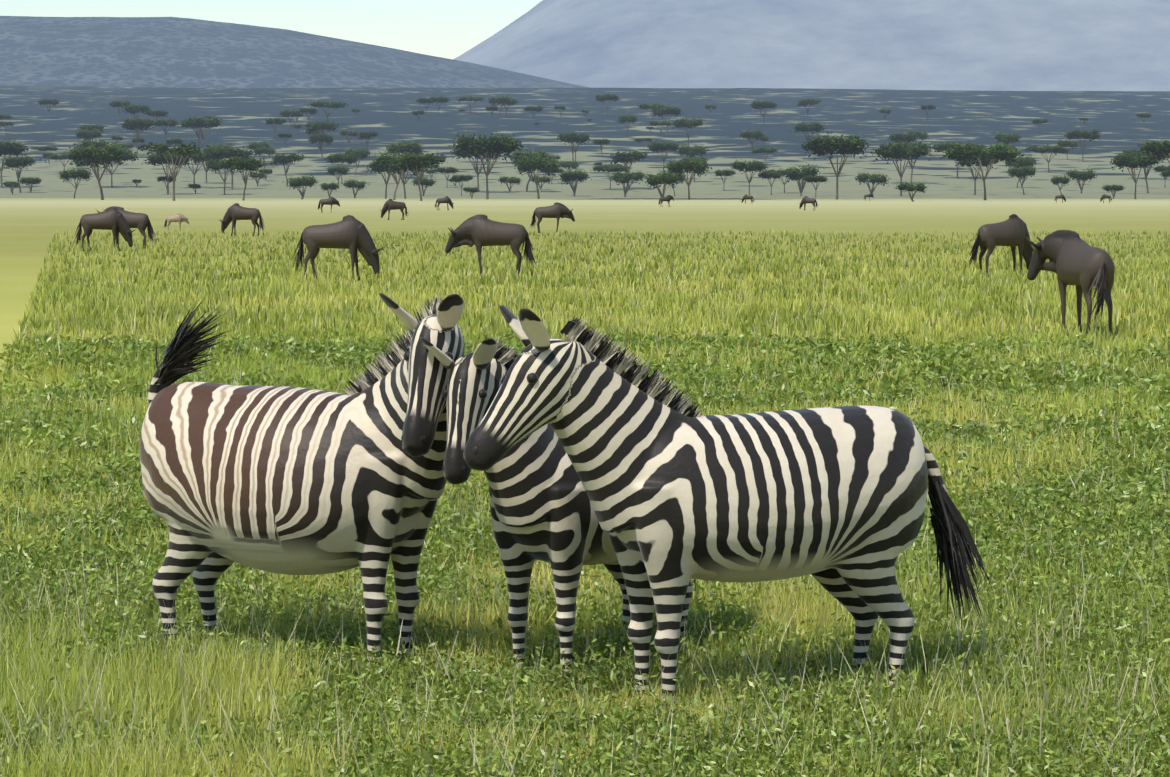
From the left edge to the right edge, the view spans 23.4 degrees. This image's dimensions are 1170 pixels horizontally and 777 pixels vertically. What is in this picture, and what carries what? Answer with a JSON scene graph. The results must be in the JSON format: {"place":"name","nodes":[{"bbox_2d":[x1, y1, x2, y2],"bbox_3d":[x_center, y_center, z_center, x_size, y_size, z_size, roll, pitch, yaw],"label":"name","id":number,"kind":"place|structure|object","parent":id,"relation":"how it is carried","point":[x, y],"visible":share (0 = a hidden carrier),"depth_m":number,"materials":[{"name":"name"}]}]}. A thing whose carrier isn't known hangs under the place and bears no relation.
{"place":"outdoors","nodes":[
{"label":"outdoors","id":0,"kind":"place"},
{"bbox_2d":[0,0,541,58],"label":"sky","id":1,"kind":"structure","parent":0,"point":[448,29],"materials":[{"name":"white"}]},
{"bbox_2d":[0,16,589,87],"bbox_3d":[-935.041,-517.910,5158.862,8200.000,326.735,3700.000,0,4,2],"label":"hill","id":2,"kind":"structure","parent":0,"point":[169,52],"depth_m":4744.53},
{"bbox_2d":[0,228,1169,776],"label":"grass","id":3,"kind":"structure","parent":0,"point":[186,694],"depth_m":18.65,"materials":[{"name":"green plant"}]},
{"bbox_2d":[0,86,1169,199],"bbox_3d":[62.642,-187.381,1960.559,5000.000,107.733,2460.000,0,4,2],"label":"forest slope","id":4,"kind":"structure","parent":0,"point":[962,117],"depth_m":1487.71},
{"bbox_2d":[0,139,28,187],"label":"tree","id":5,"kind":"object","parent":4,"relation":"on","point":[10,148],"visible":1,"depth_m":998.76,"materials":[{"name":"green plant"}]},
{"bbox_2d":[0,155,40,192],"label":"tree","id":6,"kind":"object","parent":4,"relation":"on","point":[22,162],"visible":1,"depth_m":944.36,"materials":[{"name":"green plant"}]},
{"bbox_2d":[17,175,43,192],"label":"tree","id":7,"kind":"object","parent":4,"relation":"on","point":[32,181],"visible":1,"depth_m":943.55,"materials":[{"name":"green plant"}]},
{"bbox_2d":[74,127,101,141],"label":"tree","id":8,"kind":"object","parent":4,"relation":"on","point":[88,135],"visible":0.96,"depth_m":1291.39,"materials":[{"name":"green plant"}]},
{"bbox_2d":[78,139,109,170],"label":"tree","id":9,"kind":"object","parent":4,"relation":"on","point":[99,143],"visible":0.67,"depth_m":1140.77,"materials":[{"name":"green plant"}]},
{"bbox_2d":[106,150,140,187],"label":"tree","id":10,"kind":"object","parent":4,"relation":"on","point":[131,156],"visible":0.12,"depth_m":993.92,"materials":[{"name":"green plant"}]},
{"bbox_2d":[120,103,150,129],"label":"tree","id":11,"kind":"object","parent":4,"relation":"on","point":[132,109],"visible":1,"depth_m":1501.48,"materials":[{"name":"green plant"}]},
{"bbox_2d":[121,116,154,142],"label":"tree","id":12,"kind":"object","parent":4,"relation":"on","point":[141,123],"visible":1,"depth_m":1329.16,"materials":[{"name":"green plant"}]},
{"bbox_2d":[141,151,189,194],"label":"tree","id":13,"kind":"object","parent":4,"relation":"on","point":[157,158],"visible":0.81,"depth_m":904.61,"materials":[{"name":"green plant"}]},
{"bbox_2d":[151,119,180,134],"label":"tree","id":14,"kind":"object","parent":4,"relation":"on","point":[165,122],"visible":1,"depth_m":1407.19,"materials":[{"name":"green plant"}]},
{"bbox_2d":[171,151,226,183],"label":"tree","id":15,"kind":"object","parent":4,"relation":"on","point":[199,158],"visible":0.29,"depth_m":975.85,"materials":[{"name":"green plant"}]},
{"bbox_2d":[183,116,223,150],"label":"tree","id":16,"kind":"object","parent":4,"relation":"on","point":[197,122],"visible":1,"depth_m":1310.03,"materials":[{"name":"green plant"}]},
{"bbox_2d":[204,156,238,194],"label":"tree","id":17,"kind":"object","parent":4,"relation":"on","point":[215,165],"visible":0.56,"depth_m":893.77,"materials":[{"name":"green plant"}]},
{"bbox_2d":[203,145,255,189],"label":"tree","id":18,"kind":"object","parent":4,"relation":"on","point":[221,153],"visible":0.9,"depth_m":955.81,"materials":[{"name":"green plant"}]},
{"bbox_2d":[253,146,276,167],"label":"tree","id":19,"kind":"object","parent":4,"relation":"on","point":[262,150],"visible":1,"depth_m":1179.31,"materials":[{"name":"green plant"}]},
{"bbox_2d":[270,152,305,185],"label":"tree","id":20,"kind":"object","parent":4,"relation":"on","point":[282,159],"visible":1,"depth_m":993.19,"materials":[{"name":"green plant"}]},
{"bbox_2d":[285,174,319,198],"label":"tree","id":21,"kind":"object","parent":4,"relation":"on","point":[303,181],"visible":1,"depth_m":759.13,"materials":[{"name":"green plant"}]},
{"bbox_2d":[303,121,338,152],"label":"tree","id":22,"kind":"object","parent":4,"relation":"on","point":[313,127],"visible":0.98,"depth_m":1297.80,"materials":[{"name":"green plant"}]},
{"bbox_2d":[308,132,335,158],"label":"tree","id":23,"kind":"object","parent":4,"relation":"on","point":[322,138],"visible":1,"depth_m":1251.30,"materials":[{"name":"green plant"}]},
{"bbox_2d":[307,99,347,121],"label":"tree","id":24,"kind":"object","parent":4,"relation":"on","point":[327,104],"visible":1,"depth_m":1573.51,"materials":[{"name":"green plant"}]},
{"bbox_2d":[319,180,339,196],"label":"tree","id":25,"kind":"object","parent":4,"relation":"on","point":[327,186],"visible":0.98,"depth_m":819.90,"materials":[{"name":"green plant"}]},
{"bbox_2d":[325,164,349,186],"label":"tree","id":26,"kind":"object","parent":4,"relation":"on","point":[341,169],"visible":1,"depth_m":965.26,"materials":[{"name":"green plant"}]},
{"bbox_2d":[324,151,359,183],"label":"tree","id":27,"kind":"object","parent":4,"relation":"on","point":[346,158],"visible":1,"depth_m":1041.62,"materials":[{"name":"green plant"}]},
{"bbox_2d":[341,178,369,197],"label":"tree","id":28,"kind":"object","parent":4,"relation":"on","point":[351,183],"visible":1,"depth_m":852.82,"materials":[{"name":"green plant"}]},
{"bbox_2d":[345,145,370,174],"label":"tree","id":29,"kind":"object","parent":4,"relation":"on","point":[363,153],"visible":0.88,"depth_m":1117.47,"materials":[{"name":"green plant"}]},
{"bbox_2d":[363,159,406,198],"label":"tree","id":30,"kind":"object","parent":4,"relation":"on","point":[372,166],"visible":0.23,"depth_m":809.90,"materials":[{"name":"green plant"}]},
{"bbox_2d":[386,137,424,176],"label":"tree","id":31,"kind":"object","parent":4,"relation":"on","point":[404,147],"visible":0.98,"depth_m":1103.30,"materials":[{"name":"green plant"}]},
{"bbox_2d":[384,151,428,198],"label":"tree","id":32,"kind":"object","parent":4,"relation":"on","point":[405,181],"visible":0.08,"depth_m":811.36,"materials":[{"name":"brown plant"}]},
{"bbox_2d":[410,176,438,195],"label":"tree","id":33,"kind":"object","parent":4,"relation":"on","point":[430,182],"visible":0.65,"depth_m":882.11,"materials":[{"name":"green plant"}]},
{"bbox_2d":[434,166,458,187],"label":"tree","id":34,"kind":"object","parent":4,"relation":"on","point":[449,170],"visible":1,"depth_m":989.12,"materials":[{"name":"green plant"}]},
{"bbox_2d":[451,174,473,195],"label":"tree","id":35,"kind":"object","parent":4,"relation":"on","point":[459,178],"visible":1,"depth_m":874.48,"materials":[{"name":"green plant"}]},
{"bbox_2d":[448,145,506,191],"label":"tree","id":36,"kind":"object","parent":4,"relation":"on","point":[458,153],"visible":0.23,"depth_m":939.60,"materials":[{"name":"green plant"}]},
{"bbox_2d":[488,93,511,117],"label":"tree","id":37,"kind":"object","parent":4,"relation":"on","point":[501,100],"visible":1,"depth_m":1637.97,"materials":[{"name":"green plant"}]},
{"bbox_2d":[498,175,522,191],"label":"tree","id":38,"kind":"object","parent":4,"relation":"on","point":[511,180],"visible":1,"depth_m":956.28,"materials":[{"name":"green plant"}]},
{"bbox_2d":[509,145,549,191],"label":"tree","id":39,"kind":"object","parent":4,"relation":"on","point":[531,155],"visible":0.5,"depth_m":955.86,"materials":[{"name":"green plant"}]},
{"bbox_2d":[514,151,563,198],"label":"tree","id":40,"kind":"object","parent":4,"relation":"on","point":[533,163],"visible":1,"depth_m":778.21,"materials":[{"name":"green plant"}]},
{"bbox_2d":[556,131,589,161],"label":"tree","id":41,"kind":"object","parent":4,"relation":"on","point":[582,137],"visible":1,"depth_m":1192.44,"materials":[{"name":"green plant"}]},
{"bbox_2d":[560,170,586,196],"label":"tree","id":42,"kind":"object","parent":4,"relation":"on","point":[567,175],"visible":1,"depth_m":855.57,"materials":[{"name":"green plant"}]},
{"bbox_2d":[555,168,591,195],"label":"tree","id":43,"kind":"object","parent":4,"relation":"on","point":[575,180],"visible":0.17,"depth_m":897.79,"materials":[{"name":"green plant"}]},
{"bbox_2d":[595,94,620,116],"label":"tree","id":44,"kind":"object","parent":4,"relation":"on","point":[608,97],"visible":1,"depth_m":1656.72,"materials":[{"name":"green plant"}]},
{"bbox_2d":[590,163,631,189],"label":"tree","id":45,"kind":"object","parent":4,"relation":"on","point":[608,168],"visible":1,"depth_m":980.37,"materials":[{"name":"green plant"}]},
{"bbox_2d":[609,167,645,196],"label":"tree","id":46,"kind":"object","parent":4,"relation":"on","point":[624,178],"visible":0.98,"depth_m":857.52,"materials":[{"name":"green plant"}]},
{"bbox_2d":[618,114,637,135],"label":"tree","id":47,"kind":"object","parent":4,"relation":"on","point":[622,118],"visible":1,"depth_m":1454.23,"materials":[{"name":"green plant"}]},
{"bbox_2d":[610,149,648,188],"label":"tree","id":48,"kind":"object","parent":4,"relation":"on","point":[627,158],"visible":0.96,"depth_m":987.64,"materials":[{"name":"green plant"}]},
{"bbox_2d":[647,140,682,171],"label":"tree","id":49,"kind":"object","parent":4,"relation":"on","point":[666,146],"visible":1,"depth_m":1136.58,"materials":[{"name":"green plant"}]},
{"bbox_2d":[651,105,682,134],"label":"tree","id":50,"kind":"object","parent":4,"relation":"on","point":[667,110],"visible":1,"depth_m":1459.12,"materials":[{"name":"green plant"}]},
{"bbox_2d":[671,117,704,147],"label":"tree","id":51,"kind":"object","parent":4,"relation":"on","point":[686,122],"visible":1,"depth_m":1352.79,"materials":[{"name":"green plant"}]},
{"bbox_2d":[677,142,708,171],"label":"tree","id":52,"kind":"object","parent":4,"relation":"on","point":[692,151],"visible":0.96,"depth_m":1128.60,"materials":[{"name":"green plant"}]},
{"bbox_2d":[730,159,767,194],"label":"tree","id":53,"kind":"object","parent":4,"relation":"on","point":[750,166],"visible":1,"depth_m":894.32,"materials":[{"name":"green plant"}]},
{"bbox_2d":[737,128,764,152],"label":"tree","id":54,"kind":"object","parent":4,"relation":"on","point":[748,135],"visible":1,"depth_m":1316.78,"materials":[{"name":"green plant"}]},
{"bbox_2d":[750,100,776,125],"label":"tree","id":55,"kind":"object","parent":4,"relation":"on","point":[758,105],"visible":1,"depth_m":1548.28,"materials":[{"name":"green plant"}]},
{"bbox_2d":[749,146,778,164],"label":"tree","id":56,"kind":"object","parent":4,"relation":"on","point":[764,150],"visible":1,"depth_m":1178.06,"materials":[{"name":"green plant"}]},
{"bbox_2d":[756,171,782,194],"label":"tree","id":57,"kind":"object","parent":4,"relation":"on","point":[768,175],"visible":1,"depth_m":897.52,"materials":[{"name":"green plant"}]},
{"bbox_2d":[796,99,821,120],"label":"tree","id":58,"kind":"object","parent":4,"relation":"on","point":[806,102],"visible":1,"depth_m":1612.27,"materials":[{"name":"green plant"}]},
{"bbox_2d":[791,121,828,151],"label":"tree","id":59,"kind":"object","parent":4,"relation":"on","point":[807,127],"visible":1,"depth_m":1306.41,"materials":[{"name":"green plant"}]},
{"bbox_2d":[854,172,890,194],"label":"tree","id":60,"kind":"object","parent":4,"relation":"on","point":[872,178],"visible":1,"depth_m":893.24,"materials":[{"name":"green plant"}]},
{"bbox_2d":[888,132,918,159],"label":"tree","id":61,"kind":"object","parent":4,"relation":"on","point":[909,138],"visible":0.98,"depth_m":1237.89,"materials":[{"name":"green plant"}]},
{"bbox_2d":[930,142,985,178],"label":"tree","id":62,"kind":"object","parent":4,"relation":"on","point":[942,146],"visible":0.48,"depth_m":1068.40,"materials":[{"name":"green plant"}]},
{"bbox_2d":[955,157,998,194],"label":"tree","id":63,"kind":"object","parent":4,"relation":"on","point":[985,162],"visible":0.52,"depth_m":853.05,"materials":[{"name":"green plant"}]},
{"bbox_2d":[993,132,1021,144],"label":"tree","id":64,"kind":"object","parent":4,"relation":"on","point":[1008,139],"visible":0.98,"depth_m":1240.42,"materials":[{"name":"green plant"}]},
{"bbox_2d":[1003,155,1037,187],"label":"tree","id":65,"kind":"object","parent":4,"relation":"on","point":[1025,162],"visible":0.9,"depth_m":974.76,"materials":[{"name":"green plant"}]},
{"bbox_2d":[1007,164,1035,194],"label":"tree","id":66,"kind":"object","parent":4,"relation":"on","point":[1017,172],"visible":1,"depth_m":851.68,"materials":[{"name":"green plant"}]},
{"bbox_2d":[1026,144,1070,171],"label":"tree","id":67,"kind":"object","parent":4,"relation":"on","point":[1049,148],"visible":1,"depth_m":1125.28,"materials":[{"name":"green plant"}]},
{"bbox_2d":[1060,127,1101,161],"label":"tree","id":68,"kind":"object","parent":4,"relation":"on","point":[1082,134],"visible":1,"depth_m":1229.28,"materials":[{"name":"green plant"}]},
{"bbox_2d":[1064,166,1097,192],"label":"tree","id":69,"kind":"object","parent":4,"relation":"on","point":[1077,175],"visible":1,"depth_m":890.89,"materials":[{"name":"green plant"}]},
{"bbox_2d":[1100,183,1124,198],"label":"tree","id":70,"kind":"object","parent":4,"relation":"on","point":[1111,188],"visible":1,"depth_m":798.36,"materials":[{"name":"green plant"}]},
{"bbox_2d":[1127,150,1169,192],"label":"tree","id":71,"kind":"object","parent":4,"relation":"on","point":[1148,170],"visible":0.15,"depth_m":895.98,"materials":[{"name":"green plant"}]},
{"bbox_2d":[0,198,1169,589],"bbox_3d":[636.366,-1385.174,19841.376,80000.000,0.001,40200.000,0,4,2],"label":"ground","id":72,"kind":"structure","parent":0,"point":[30,228],"depth_m":196.64,"materials":[{"name":"green plant"}]},
{"bbox_2d":[55,166,92,198],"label":"tree","id":73,"kind":"object","parent":72,"relation":"on","point":[74,174],"visible":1,"depth_m":822.60,"materials":[{"name":"green plant"}]},
{"bbox_2d":[63,139,131,199],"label":"tree","id":74,"kind":"object","parent":72,"relation":"on","point":[88,154],"visible":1,"depth_m":698.05,"materials":[{"name":"green plant"}]},
{"bbox_2d":[74,207,135,250],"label":"wildebeest","id":75,"kind":"object","parent":72,"relation":"on","point":[113,219],"visible":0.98,"depth_m":106.23},
{"bbox_2d":[97,206,155,248],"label":"wildebeest","id":76,"kind":"object","parent":72,"relation":"on","point":[141,222],"visible":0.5,"depth_m":110.04},
{"bbox_2d":[137,141,210,200],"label":"tree","id":77,"kind":"object","parent":72,"relation":"on","point":[183,150],"visible":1,"depth_m":639.53,"materials":[{"name":"green plant"}]},
{"bbox_2d":[164,213,188,230],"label":"antelope","id":78,"kind":"object","parent":72,"relation":"on","point":[179,217],"visible":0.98,"depth_m":160.85},
{"bbox_2d":[219,203,263,235],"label":"wildebeest","id":79,"kind":"object","parent":72,"relation":"on","point":[235,212],"visible":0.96,"depth_m":141.50},
{"bbox_2d":[218,156,268,200],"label":"tree","id":80,"kind":"object","parent":72,"relation":"on","point":[250,164],"visible":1,"depth_m":658.84,"materials":[{"name":"green plant"}]},
{"bbox_2d":[140,293,464,678],"bbox_3d":[-1.206,0.478,12.688,1.849,1.856,0.910,2,4,27],"label":"zebra","id":81,"kind":"object","parent":72,"relation":"on","point":[290,480],"visible":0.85,"depth_m":12.44},
{"bbox_2d":[318,197,339,211],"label":"wildebeest","id":82,"kind":"object","parent":72,"relation":"on","point":[331,201],"visible":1,"depth_m":297.08},
{"bbox_2d":[291,215,384,280],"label":"wildebeest","id":83,"kind":"object","parent":72,"relation":"on","point":[351,234],"visible":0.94,"depth_m":71.41},
{"bbox_2d":[380,199,407,219],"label":"wildebeest","id":84,"kind":"object","parent":72,"relation":"on","point":[389,205],"visible":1,"depth_m":219.71},
{"bbox_2d":[373,147,419,199],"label":"tree","id":85,"kind":"object","parent":72,"relation":"on","point":[389,160],"visible":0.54,"depth_m":698.94,"materials":[{"name":"green plant"}]},
{"bbox_2d":[396,153,447,200],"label":"tree","id":86,"kind":"object","parent":72,"relation":"on","point":[416,162],"visible":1,"depth_m":616.89,"materials":[{"name":"green plant"}]},
{"bbox_2d":[448,131,523,198],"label":"tree","id":87,"kind":"object","parent":72,"relation":"on","point":[491,145],"visible":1,"depth_m":755.47,"materials":[{"name":"green plant"}]},
{"bbox_2d":[445,214,536,274],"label":"wildebeest","id":88,"kind":"object","parent":72,"relation":"on","point":[479,231],"visible":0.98,"depth_m":74.91},
{"bbox_2d":[530,202,574,232],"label":"wildebeest","id":89,"kind":"object","parent":72,"relation":"on","point":[557,210],"visible":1,"depth_m":151.85},
{"bbox_2d":[420,337,705,678],"bbox_3d":[0.032,0.570,12.673,0.665,1.669,1.961,2,5,32],"label":"zebra","id":90,"kind":"object","parent":72,"relation":"on","point":[541,508],"visible":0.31,"depth_m":12.13},
{"bbox_2d":[0,329,1169,776],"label":"herbs","id":91,"kind":"object","parent":72,"relation":"on","point":[360,355],"visible":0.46,"depth_m":14.27,"materials":[{"name":"green plant"}]},
{"bbox_2d":[640,169,680,196],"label":"tree","id":92,"kind":"object","parent":72,"relation":"on","point":[668,177],"visible":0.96,"depth_m":636.03,"materials":[{"name":"green plant"}]},
{"bbox_2d":[664,155,711,199],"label":"tree","id":93,"kind":"object","parent":72,"relation":"on","point":[697,167],"visible":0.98,"depth_m":714.21,"materials":[{"name":"green plant"}]},
{"bbox_2d":[463,305,993,707],"bbox_3d":[0.629,0.557,11.768,2.392,1.825,0.730,-2,4,-23],"label":"zebra","id":94,"kind":"object","parent":72,"relation":"on","point":[680,492],"visible":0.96,"depth_m":11.49},
{"bbox_2d":[782,162,824,195],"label":"tree","id":95,"kind":"object","parent":72,"relation":"on","point":[804,172],"visible":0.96,"depth_m":853.76,"materials":[{"name":"green plant"}]},
{"bbox_2d":[801,174,828,197],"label":"tree","id":96,"kind":"object","parent":72,"relation":"on","point":[816,179],"visible":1,"depth_m":808.79,"materials":[{"name":"green plant"}]},
{"bbox_2d":[801,132,872,199],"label":"tree","id":97,"kind":"object","parent":72,"relation":"on","point":[826,145],"visible":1,"depth_m":731.65,"materials":[{"name":"green plant"}]},
{"bbox_2d":[871,140,932,195],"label":"tree","id":98,"kind":"object","parent":72,"relation":"on","point":[892,150],"visible":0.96,"depth_m":843.46,"materials":[{"name":"green plant"}]},
{"bbox_2d":[895,181,926,201],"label":"tree","id":99,"kind":"object","parent":72,"relation":"on","point":[911,187],"visible":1,"depth_m":595.88,"materials":[{"name":"green plant"}]},
{"bbox_2d":[937,140,1023,199],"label":"tree","id":100,"kind":"object","parent":72,"relation":"on","point":[994,152],"visible":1,"depth_m":670.90,"materials":[{"name":"green plant"}]},
{"bbox_2d":[968,214,1033,276],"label":"wildebeest","id":101,"kind":"object","parent":72,"relation":"on","point":[1012,232],"visible":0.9,"depth_m":74.43},
{"bbox_2d":[1051,175,1069,193],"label":"tree","id":102,"kind":"object","parent":72,"relation":"on","point":[1061,180],"visible":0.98,"depth_m":819.22,"materials":[{"name":"green plant"}]},
{"bbox_2d":[1026,230,1114,337],"bbox_3d":[7.548,-1.602,43.676,0.864,1.684,2.622,-1,4,-20],"label":"wildebeest","id":103,"kind":"object","parent":72,"relation":"on","point":[1074,258],"visible":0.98,"depth_m":43.47},
{"bbox_2d":[1109,149,1162,198],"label":"tree","id":104,"kind":"object","parent":72,"relation":"on","point":[1130,160],"visible":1,"depth_m":750.28,"materials":[{"name":"green plant"}]},
{"bbox_2d":[1137,137,1169,163],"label":"tree","id":105,"kind":"object","parent":72,"relation":"on","point":[1160,149],"visible":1,"depth_m":693.98,"materials":[{"name":"green plant"}]},
{"bbox_2d":[453,0,1169,90],"bbox_3d":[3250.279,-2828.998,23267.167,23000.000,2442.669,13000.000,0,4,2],"label":"mountain","id":106,"kind":"structure","parent":0,"point":[1045,45],"depth_m":19925.64,"materials":[{"name":"stone"}]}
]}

